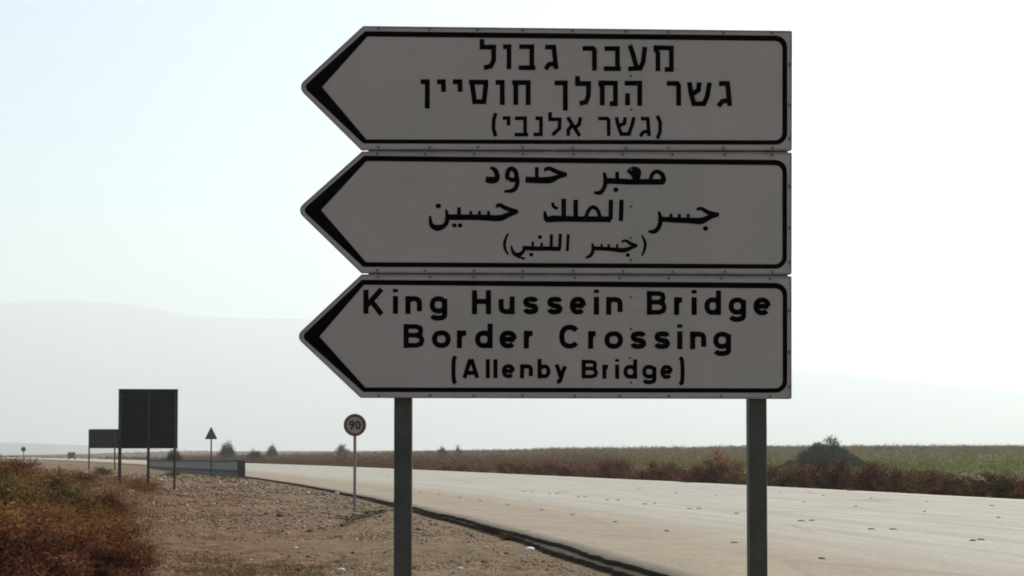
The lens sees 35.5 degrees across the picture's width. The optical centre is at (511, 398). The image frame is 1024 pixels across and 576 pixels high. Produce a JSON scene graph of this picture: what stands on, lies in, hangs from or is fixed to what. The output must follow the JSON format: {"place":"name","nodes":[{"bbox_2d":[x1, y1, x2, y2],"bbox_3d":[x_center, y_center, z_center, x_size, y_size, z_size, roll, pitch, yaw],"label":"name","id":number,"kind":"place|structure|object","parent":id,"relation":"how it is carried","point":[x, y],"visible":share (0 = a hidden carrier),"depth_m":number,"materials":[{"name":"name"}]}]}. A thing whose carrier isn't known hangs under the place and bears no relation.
{"place":"outdoors","nodes":[
{"label":"outdoors","id":0,"kind":"place"},
{"bbox_2d":[0,442,220,453],"bbox_3d":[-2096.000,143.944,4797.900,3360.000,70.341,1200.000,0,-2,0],"label":"foothills","id":1,"kind":"structure","parent":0,"point":[15,448],"depth_m":4464.33,"materials":[{"name":"grey"}]},
{"bbox_2d":[0,300,1023,450],"bbox_3d":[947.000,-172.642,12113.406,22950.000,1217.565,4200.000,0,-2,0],"label":"hills","id":2,"kind":"structure","parent":0,"point":[69,370],"depth_m":11034.77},
{"bbox_2d":[0,457,1023,575],"bbox_3d":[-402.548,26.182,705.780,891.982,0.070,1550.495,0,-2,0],"label":"road","id":3,"kind":"structure","parent":0,"point":[932,540],"depth_m":36.82,"materials":[{"name":"grey asphalt"}]},
{"bbox_2d":[68,452,75,458],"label":"distant van","id":4,"kind":"object","parent":3,"relation":"on","point":[71,454],"visible":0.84,"depth_m":467.73,"materials":[{"name":"paint"}]},
{"bbox_2d":[3,458,648,575],"bbox_3d":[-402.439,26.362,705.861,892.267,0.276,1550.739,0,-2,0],"label":"road edge","id":5,"kind":"object","parent":3,"relation":"attached to","point":[567,555],"visible":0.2,"depth_m":26.46,"materials":[{"name":"concrete"}]},
{"bbox_2d":[0,448,1023,575],"bbox_3d":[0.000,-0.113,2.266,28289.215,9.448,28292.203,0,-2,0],"label":"ground","id":6,"kind":"structure","parent":0,"point":[335,546],"depth_m":32.00,"materials":[{"name":"soil"}]},
{"bbox_2d":[0,459,44,472],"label":"dry bush","id":7,"kind":"object","parent":6,"relation":"on","point":[23,465],"visible":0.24,"depth_m":79.90,"materials":[{"name":"brown plant"}]},
{"bbox_2d":[0,494,57,551],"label":"dry bush","id":8,"kind":"object","parent":6,"relation":"on","point":[14,514],"visible":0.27,"depth_m":19.29,"materials":[{"name":"brown plant"}]},
{"bbox_2d":[0,454,61,502],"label":"dry bush","id":9,"kind":"object","parent":6,"relation":"on","point":[17,481],"visible":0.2,"depth_m":29.03,"materials":[{"name":"brown plant"}]},
{"bbox_2d":[0,467,66,524],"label":"dry bush","id":10,"kind":"object","parent":6,"relation":"on","point":[4,487],"visible":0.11,"depth_m":21.49,"materials":[{"name":"brown plant"}]},
{"bbox_2d":[0,455,76,485],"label":"dry bush","id":11,"kind":"object","parent":6,"relation":"on","point":[22,469],"visible":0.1,"depth_m":32.87,"materials":[{"name":"brown plant"}]},
{"bbox_2d":[3,461,84,511],"bbox_3d":[-7.645,1.643,24.430,2.126,1.537,2.192,-1,-2,18],"label":"dry bush","id":12,"kind":"object","parent":6,"relation":"on","point":[31,496],"visible":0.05,"depth_m":24.63,"materials":[{"name":"brown plant"}]},
{"bbox_2d":[0,510,105,575],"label":"dry bush","id":13,"kind":"object","parent":6,"relation":"on","point":[25,558],"visible":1,"depth_m":17.30,"materials":[{"name":"brown plant"}]},
{"bbox_2d":[1,499,115,550],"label":"dry bush","id":14,"kind":"object","parent":6,"relation":"on","point":[53,512],"visible":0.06,"depth_m":21.00,"materials":[{"name":"brown plant"}]},
{"bbox_2d":[17,466,120,515],"bbox_3d":[-8.972,1.843,30.919,2.659,1.230,2.551,0,-2,8],"label":"dry bush","id":15,"kind":"object","parent":6,"relation":"on","point":[59,490],"visible":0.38,"depth_m":30.79,"materials":[{"name":"green plant"}]},
{"bbox_2d":[19,512,147,574],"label":"dry bush","id":16,"kind":"object","parent":6,"relation":"on","point":[93,533],"visible":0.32,"depth_m":18.72,"materials":[{"name":"brown plant"}]},
{"bbox_2d":[39,496,128,536],"bbox_3d":[-6.999,1.996,24.844,1.959,1.044,2.041,-1,-2,16],"label":"dry bush","id":17,"kind":"object","parent":6,"relation":"on","point":[73,510],"visible":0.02,"depth_m":25.07,"materials":[{"name":"brown plant"}]},
{"bbox_2d":[62,470,107,482],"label":"dry bush","id":18,"kind":"object","parent":6,"relation":"on","point":[89,476],"visible":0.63,"depth_m":61.82,"materials":[{"name":"brown plant"}]},
{"bbox_2d":[9,467,168,551],"bbox_3d":[-16.754,3.008,54.266,10.183,1.078,64.464,0,-2,-12],"label":"bank brush","id":19,"kind":"object","parent":6,"relation":"on","point":[120,495],"visible":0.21,"depth_m":52.37,"materials":[{"name":"brown plant"}]},
{"bbox_2d":[88,429,117,469],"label":"roadside board","id":20,"kind":"object","parent":6,"relation":"on","point":[103,438],"visible":0.77,"depth_m":150.10,"materials":[{"name":"grey metal"}]},
{"bbox_2d":[89,466,117,474],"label":"dry bush","id":21,"kind":"object","parent":6,"relation":"on","point":[102,470],"visible":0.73,"depth_m":109.81,"materials":[{"name":"brown plant"}]},
{"bbox_2d":[58,507,153,548],"bbox_3d":[-6.378,2.078,24.451,1.901,0.854,1.696,-1,-2,19],"label":"dry bush","id":22,"kind":"object","parent":6,"relation":"on","point":[137,533],"visible":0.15,"depth_m":24.46,"materials":[{"name":"brown plant"}]},
{"bbox_2d":[3,451,212,459],"bbox_3d":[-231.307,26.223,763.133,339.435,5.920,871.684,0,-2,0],"label":"plain scrub","id":23,"kind":"object","parent":6,"relation":"on","point":[108,456],"visible":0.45,"depth_m":895.00,"materials":[{"name":"brown plant"}]},
{"bbox_2d":[73,488,145,517],"bbox_3d":[-8.527,2.195,32.905,1.917,0.724,2.148,-1,-2,36],"label":"dry bush","id":24,"kind":"object","parent":6,"relation":"on","point":[109,498],"visible":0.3,"depth_m":32.85,"materials":[{"name":"brown plant"}]},
{"bbox_2d":[61,537,167,575],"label":"dry bush","id":25,"kind":"object","parent":6,"relation":"on","point":[123,569],"visible":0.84,"depth_m":18.42,"materials":[{"name":"brown plant"}]},
{"bbox_2d":[15,474,254,575],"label":"brush litter","id":26,"kind":"object","parent":6,"relation":"on","point":[196,526],"visible":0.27,"depth_m":33.67,"materials":[{"name":"brown plant"}]},
{"bbox_2d":[108,547,166,572],"bbox_3d":[-4.927,1.999,20.433,1.096,0.554,1.063,1,-2,-23],"label":"dry bush","id":27,"kind":"object","parent":6,"relation":"on","point":[157,560],"visible":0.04,"depth_m":20.37,"materials":[{"name":"brown plant"}]},
{"bbox_2d":[123,477,165,491],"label":"dry bush","id":28,"kind":"object","parent":6,"relation":"on","point":[145,483],"visible":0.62,"depth_m":59.67,"materials":[{"name":"brown plant"}]},
{"bbox_2d":[129,538,165,554],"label":"dry bush","id":29,"kind":"object","parent":6,"relation":"on","point":[152,550],"visible":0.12,"depth_m":25.48,"materials":[{"name":"brown plant"}]},
{"bbox_2d":[118,389,177,488],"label":"roadside board","id":30,"kind":"object","parent":6,"relation":"on","point":[148,419],"visible":0.93,"depth_m":68.19,"materials":[{"name":"grey metal"}]},
{"bbox_2d":[161,470,183,475],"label":"dry bush","id":31,"kind":"object","parent":6,"relation":"on","point":[171,474],"visible":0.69,"depth_m":119.67,"materials":[{"name":"brown plant"}]},
{"bbox_2d":[163,449,182,459],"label":"shrub","id":32,"kind":"object","parent":6,"relation":"on","point":[171,456],"visible":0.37,"depth_m":189.63,"materials":[{"name":"green plant"}]},
{"bbox_2d":[150,460,244,477],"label":"bridge railing","id":33,"kind":"object","parent":6,"relation":"on","point":[232,468],"visible":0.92,"depth_m":126.84,"materials":[{"name":"metal"}]},
{"bbox_2d":[205,427,216,476],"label":"warning sign","id":34,"kind":"object","parent":6,"relation":"on","point":[211,435],"visible":0.98,"depth_m":111.94,"materials":[{"name":"grey metal"}]},
{"bbox_2d":[217,439,235,459],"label":"tree","id":35,"kind":"object","parent":6,"relation":"on","point":[225,452],"visible":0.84,"depth_m":379.19,"materials":[{"name":"green plant"}]},
{"bbox_2d":[169,554,332,575],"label":"dry grass","id":36,"kind":"structure","parent":6,"relation":"on","point":[249,574],"depth_m":21.64,"materials":[{"name":"brown plant"}]},
{"bbox_2d":[246,448,264,460],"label":"shrub","id":37,"kind":"object","parent":6,"relation":"on","point":[253,454],"visible":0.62,"depth_m":329.31,"materials":[{"name":"green plant"}]},
{"bbox_2d":[266,444,277,457],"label":"tree","id":38,"kind":"object","parent":6,"relation":"on","point":[272,450],"visible":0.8,"depth_m":479.18,"materials":[{"name":"green plant"}]},
{"bbox_2d":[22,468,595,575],"bbox_3d":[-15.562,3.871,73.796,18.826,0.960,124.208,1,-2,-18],"label":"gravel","id":39,"kind":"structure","parent":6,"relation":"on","point":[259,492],"depth_m":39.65,"materials":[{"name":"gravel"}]},
{"bbox_2d":[334,443,350,457],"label":"shrub","id":40,"kind":"object","parent":6,"relation":"on","point":[341,451],"visible":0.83,"depth_m":429.18,"materials":[{"name":"plant"}]},
{"bbox_2d":[344,414,365,510],"bbox_3d":[-4.468,1.994,45.476,0.637,3.109,0.108,0,-2,-4],"label":"speed limit sign","id":41,"kind":"object","parent":6,"relation":"on","point":[354,425],"visible":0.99,"depth_m":45.46,"materials":[{"name":"grey metal"}]},
{"bbox_2d":[333,505,393,526],"bbox_3d":[-3.644,2.905,40.128,1.175,0.258,8.168,0,-2,0],"label":"dead branch","id":42,"kind":"object","parent":6,"relation":"on","point":[366,513],"visible":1,"depth_m":39.45,"materials":[{"name":"brown wood"}]},
{"bbox_2d":[98,456,740,478],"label":"verge scrub","id":43,"kind":"object","parent":6,"relation":"on","point":[288,460],"visible":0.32,"depth_m":191.16,"materials":[{"name":"brown plant"}]},
{"bbox_2d":[427,460,454,470],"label":"scrub bush","id":44,"kind":"object","parent":6,"relation":"on","point":[443,467],"visible":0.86,"depth_m":148.83,"materials":[{"name":"brown plant"}]},
{"bbox_2d":[438,447,446,456],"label":"shrub","id":45,"kind":"object","parent":6,"relation":"on","point":[441,450],"visible":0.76,"depth_m":419.21,"materials":[{"name":"green plant"}]},
{"bbox_2d":[456,445,462,456],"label":"shrub","id":46,"kind":"object","parent":6,"relation":"on","point":[458,450],"visible":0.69,"depth_m":429.55,"materials":[{"name":"grey plant"}]},
{"bbox_2d":[453,464,468,471],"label":"scrub bush","id":47,"kind":"object","parent":6,"relation":"on","point":[459,469],"visible":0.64,"depth_m":146.23,"materials":[{"name":"brown plant"}]},
{"bbox_2d":[466,463,484,471],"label":"scrub bush","id":48,"kind":"object","parent":6,"relation":"on","point":[471,469],"visible":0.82,"depth_m":137.85,"materials":[{"name":"brown plant"}]},
{"bbox_2d":[181,446,773,470],"bbox_3d":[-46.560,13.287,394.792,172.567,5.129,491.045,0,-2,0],"label":"plain scrub","id":49,"kind":"object","parent":6,"relation":"on","point":[466,451],"visible":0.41,"depth_m":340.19,"materials":[{"name":"brown plant"}]},
{"bbox_2d":[493,460,514,473],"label":"scrub bush","id":50,"kind":"object","parent":6,"relation":"on","point":[500,467],"visible":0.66,"depth_m":129.12,"materials":[{"name":"brown plant"}]},
{"bbox_2d":[497,533,513,539],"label":"weed tuft","id":51,"kind":"object","parent":6,"relation":"on","point":[508,536],"visible":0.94,"depth_m":30.86,"materials":[{"name":"brown plant"}]},
{"bbox_2d":[503,460,533,474],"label":"scrub bush","id":52,"kind":"object","parent":6,"relation":"on","point":[520,467],"visible":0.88,"depth_m":122.83,"materials":[{"name":"brown plant"}]},
{"bbox_2d":[524,547,534,550],"bbox_3d":[0.298,2.589,27.455,0.187,0.090,0.150,0,-2,0],"label":"rock","id":53,"kind":"object","parent":6,"relation":"on","point":[528,548],"visible":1,"depth_m":27.40,"materials":[{"name":"white stone"}]},
{"bbox_2d":[523,463,543,474],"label":"scrub bush","id":54,"kind":"object","parent":6,"relation":"on","point":[528,469],"visible":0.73,"depth_m":120.18,"materials":[{"name":"brown plant"}]},
{"bbox_2d":[299,26,791,575],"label":"direction sign","id":55,"kind":"object","parent":6,"relation":"on","point":[553,212],"visible":1,"depth_m":9.04,"materials":[{"name":"metal"}]},
{"bbox_2d":[539,460,561,475],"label":"scrub bush","id":56,"kind":"object","parent":6,"relation":"on","point":[546,468],"visible":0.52,"depth_m":119.10,"materials":[{"name":"brown plant"}]},
{"bbox_2d":[550,465,560,473],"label":"scrub bush","id":57,"kind":"object","parent":6,"relation":"on","point":[559,468],"visible":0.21,"depth_m":116.87,"materials":[{"name":"brown plant"}]},
{"bbox_2d":[113,457,1005,498],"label":"scrub","id":58,"kind":"object","parent":6,"relation":"on","point":[531,471],"visible":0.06,"depth_m":160.39,"materials":[{"name":"brown plant"}]},
{"bbox_2d":[556,466,574,476],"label":"scrub bush","id":59,"kind":"object","parent":6,"relation":"on","point":[567,472],"visible":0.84,"depth_m":112.75,"materials":[{"name":"brown plant"}]},
{"bbox_2d":[115,458,1016,497],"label":"scrub","id":60,"kind":"object","parent":6,"relation":"on","point":[523,473],"visible":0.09,"depth_m":149.83,"materials":[{"name":"brown plant"}]},
{"bbox_2d":[570,472,582,476],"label":"scrub bush","id":61,"kind":"object","parent":6,"relation":"on","point":[575,474],"visible":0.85,"depth_m":110.38,"materials":[{"name":"brown plant"}]},
{"bbox_2d":[576,465,589,475],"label":"scrub bush","id":62,"kind":"object","parent":6,"relation":"on","point":[578,471],"visible":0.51,"depth_m":118.14,"materials":[{"name":"brown plant"}]},
{"bbox_2d":[585,458,633,478],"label":"scrub bush","id":63,"kind":"object","parent":6,"relation":"on","point":[603,474],"visible":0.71,"depth_m":103.44,"materials":[{"name":"brown plant"}]},
{"bbox_2d":[590,458,632,473],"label":"tall scrub bush","id":64,"kind":"object","parent":6,"relation":"on","point":[612,460],"visible":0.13,"depth_m":111.64,"materials":[{"name":"brown plant"}]},
{"bbox_2d":[610,472,624,478],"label":"scrub bush","id":65,"kind":"object","parent":6,"relation":"on","point":[618,475],"visible":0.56,"depth_m":101.87,"materials":[{"name":"brown plant"}]},
{"bbox_2d":[621,471,632,478],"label":"scrub bush","id":66,"kind":"object","parent":6,"relation":"on","point":[630,472],"visible":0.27,"depth_m":99.96,"materials":[{"name":"brown plant"}]},
{"bbox_2d":[623,467,641,479],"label":"scrub bush","id":67,"kind":"object","parent":6,"relation":"on","point":[632,477],"visible":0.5,"depth_m":98.47,"materials":[{"name":"brown plant"}]},
{"bbox_2d":[633,460,669,480],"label":"scrub bush","id":68,"kind":"object","parent":6,"relation":"on","point":[654,472],"visible":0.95,"depth_m":94.19,"materials":[{"name":"brown plant"}]},
{"bbox_2d":[660,473,675,480],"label":"scrub bush","id":69,"kind":"object","parent":6,"relation":"on","point":[669,476],"visible":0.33,"depth_m":95.88,"materials":[{"name":"brown plant"}]},
{"bbox_2d":[657,462,687,474],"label":"scrub bush","id":70,"kind":"object","parent":6,"relation":"on","point":[671,468],"visible":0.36,"depth_m":111.33,"materials":[{"name":"brown plant"}]},
{"bbox_2d":[669,476,680,481],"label":"scrub bush","id":71,"kind":"object","parent":6,"relation":"on","point":[675,480],"visible":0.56,"depth_m":92.73,"materials":[{"name":"brown plant"}]},
{"bbox_2d":[671,468,685,475],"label":"scrub bush","id":72,"kind":"object","parent":6,"relation":"on","point":[675,471],"visible":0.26,"depth_m":107.68,"materials":[{"name":"brown plant"}]},
{"bbox_2d":[676,462,718,482],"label":"tall scrub bush","id":73,"kind":"object","parent":6,"relation":"on","point":[693,475],"visible":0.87,"depth_m":85.61,"materials":[{"name":"brown plant"}]},
{"bbox_2d":[688,457,738,483],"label":"scrub bush","id":74,"kind":"object","parent":6,"relation":"on","point":[717,468],"visible":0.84,"depth_m":85.85,"materials":[{"name":"brown plant"}]},
{"bbox_2d":[701,446,746,475],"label":"tall scrub bush","id":75,"kind":"object","parent":6,"relation":"on","point":[735,466],"visible":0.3,"depth_m":91.56,"materials":[{"name":"brown plant"}]},
{"bbox_2d":[719,469,744,484],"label":"scrub bush","id":76,"kind":"object","parent":6,"relation":"on","point":[736,476],"visible":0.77,"depth_m":83.42,"materials":[{"name":"brown plant"}]},
{"bbox_2d":[736,464,786,486],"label":"scrub bush","id":77,"kind":"object","parent":6,"relation":"on","point":[771,473],"visible":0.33,"depth_m":78.46,"materials":[{"name":"brown plant"}]},
{"bbox_2d":[529,443,1023,464],"bbox_3d":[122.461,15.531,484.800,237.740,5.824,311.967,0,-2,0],"label":"field margin scrub","id":78,"kind":"object","parent":6,"relation":"on","point":[803,447],"visible":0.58,"depth_m":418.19,"materials":[{"name":"plant"}]},
{"bbox_2d":[769,475,795,486],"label":"scrub bush","id":79,"kind":"object","parent":6,"relation":"on","point":[779,484],"visible":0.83,"depth_m":77.03,"materials":[{"name":"brown plant"}]},
{"bbox_2d":[777,463,801,482],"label":"scrub bush","id":80,"kind":"object","parent":6,"relation":"on","point":[788,466],"visible":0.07,"depth_m":85.59,"materials":[{"name":"brown plant"}]},
{"bbox_2d":[569,444,1023,477],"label":"crop","id":81,"kind":"object","parent":6,"relation":"on","point":[921,464],"visible":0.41,"depth_m":257.21,"materials":[{"name":"green plant"}]},
{"bbox_2d":[773,461,820,487],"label":"scrub bush","id":82,"kind":"object","parent":6,"relation":"on","point":[794,477],"visible":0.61,"depth_m":76.38,"materials":[{"name":"brown plant"}]},
{"bbox_2d":[796,458,845,488],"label":"scrub bush","id":83,"kind":"object","parent":6,"relation":"on","point":[811,474],"visible":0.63,"depth_m":73.94,"materials":[{"name":"brown plant"}]},
{"bbox_2d":[772,434,871,469],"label":"tree","id":84,"kind":"object","parent":6,"relation":"on","point":[806,455],"visible":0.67,"depth_m":164.34,"materials":[{"name":"plant"}]},
{"bbox_2d":[814,459,859,489],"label":"scrub bush","id":85,"kind":"object","parent":6,"relation":"on","point":[833,481],"visible":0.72,"depth_m":72.66,"materials":[{"name":"brown plant"}]},
{"bbox_2d":[843,487,863,490],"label":"tall scrub bush","id":86,"kind":"object","parent":6,"relation":"on","point":[852,489],"visible":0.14,"depth_m":65.95,"materials":[{"name":"brown plant"}]},
{"bbox_2d":[839,475,872,490],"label":"scrub bush","id":87,"kind":"object","parent":6,"relation":"on","point":[849,486],"visible":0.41,"depth_m":69.79,"materials":[{"name":"brown plant"}]},
{"bbox_2d":[838,457,899,491],"bbox_3d":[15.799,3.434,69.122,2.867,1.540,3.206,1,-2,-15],"label":"scrub bush","id":88,"kind":"object","parent":6,"relation":"on","point":[877,476],"visible":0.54,"depth_m":68.98,"materials":[{"name":"brown plant"}]},
{"bbox_2d":[868,477,900,491],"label":"scrub bush","id":89,"kind":"object","parent":6,"relation":"on","point":[877,483],"visible":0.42,"depth_m":67.33,"materials":[{"name":"brown plant"}]},
{"bbox_2d":[876,477,912,493],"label":"scrub bush","id":90,"kind":"object","parent":6,"relation":"on","point":[895,485],"visible":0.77,"depth_m":64.36,"materials":[{"name":"brown plant"}]},
{"bbox_2d":[876,463,930,489],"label":"tall scrub bush","id":91,"kind":"object","parent":6,"relation":"on","point":[895,475],"visible":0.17,"depth_m":67.75,"materials":[{"name":"brown plant"}]},
{"bbox_2d":[896,481,917,493],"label":"scrub bush","id":92,"kind":"object","parent":6,"relation":"on","point":[908,489],"visible":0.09,"depth_m":65.78,"materials":[{"name":"brown plant"}]},
{"bbox_2d":[894,468,921,477],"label":"scrub bush","id":93,"kind":"object","parent":6,"relation":"on","point":[906,472],"visible":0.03,"depth_m":78.31,"materials":[{"name":"brown plant"}]},
{"bbox_2d":[896,464,959,494],"bbox_3d":[16.517,3.268,62.963,2.706,1.440,2.466,-1,-2,24],"label":"scrub bush","id":94,"kind":"object","parent":6,"relation":"on","point":[929,480],"visible":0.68,"depth_m":62.63,"materials":[{"name":"brown plant"}]},
{"bbox_2d":[932,467,956,483],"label":"scrub bush","id":95,"kind":"object","parent":6,"relation":"on","point":[949,474],"visible":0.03,"depth_m":71.42,"materials":[{"name":"brown plant"}]},
{"bbox_2d":[920,472,972,496],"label":"scrub bush","id":96,"kind":"object","parent":6,"relation":"on","point":[934,490],"visible":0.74,"depth_m":60.63,"materials":[{"name":"brown plant"}]},
{"bbox_2d":[958,475,978,489],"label":"scrub bush","id":97,"kind":"object","parent":6,"relation":"on","point":[967,478],"visible":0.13,"depth_m":68.36,"materials":[{"name":"brown plant"}]},
{"bbox_2d":[951,479,990,496],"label":"scrub bush","id":98,"kind":"object","parent":6,"relation":"on","point":[957,487],"visible":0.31,"depth_m":59.55,"materials":[{"name":"brown plant"}]},
{"bbox_2d":[960,468,1023,498],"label":"scrub bush","id":99,"kind":"object","parent":6,"relation":"on","point":[992,487],"visible":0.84,"depth_m":58.17,"materials":[{"name":"brown plant"}]},
{"bbox_2d":[997,477,1023,498],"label":"scrub bush","id":100,"kind":"object","parent":6,"relation":"on","point":[1008,488],"visible":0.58,"depth_m":57.40,"materials":[{"name":"brown plant"}]},
{"bbox_2d":[1002,479,1023,498],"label":"scrub bush","id":101,"kind":"object","parent":6,"relation":"on","point":[1019,494],"visible":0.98,"depth_m":56.01,"materials":[{"name":"brown plant"}]},
{"bbox_2d":[0,0,1023,391],"label":"sky","id":102,"kind":"structure","parent":0,"point":[167,155],"materials":[{"name":"white"}]}
]}

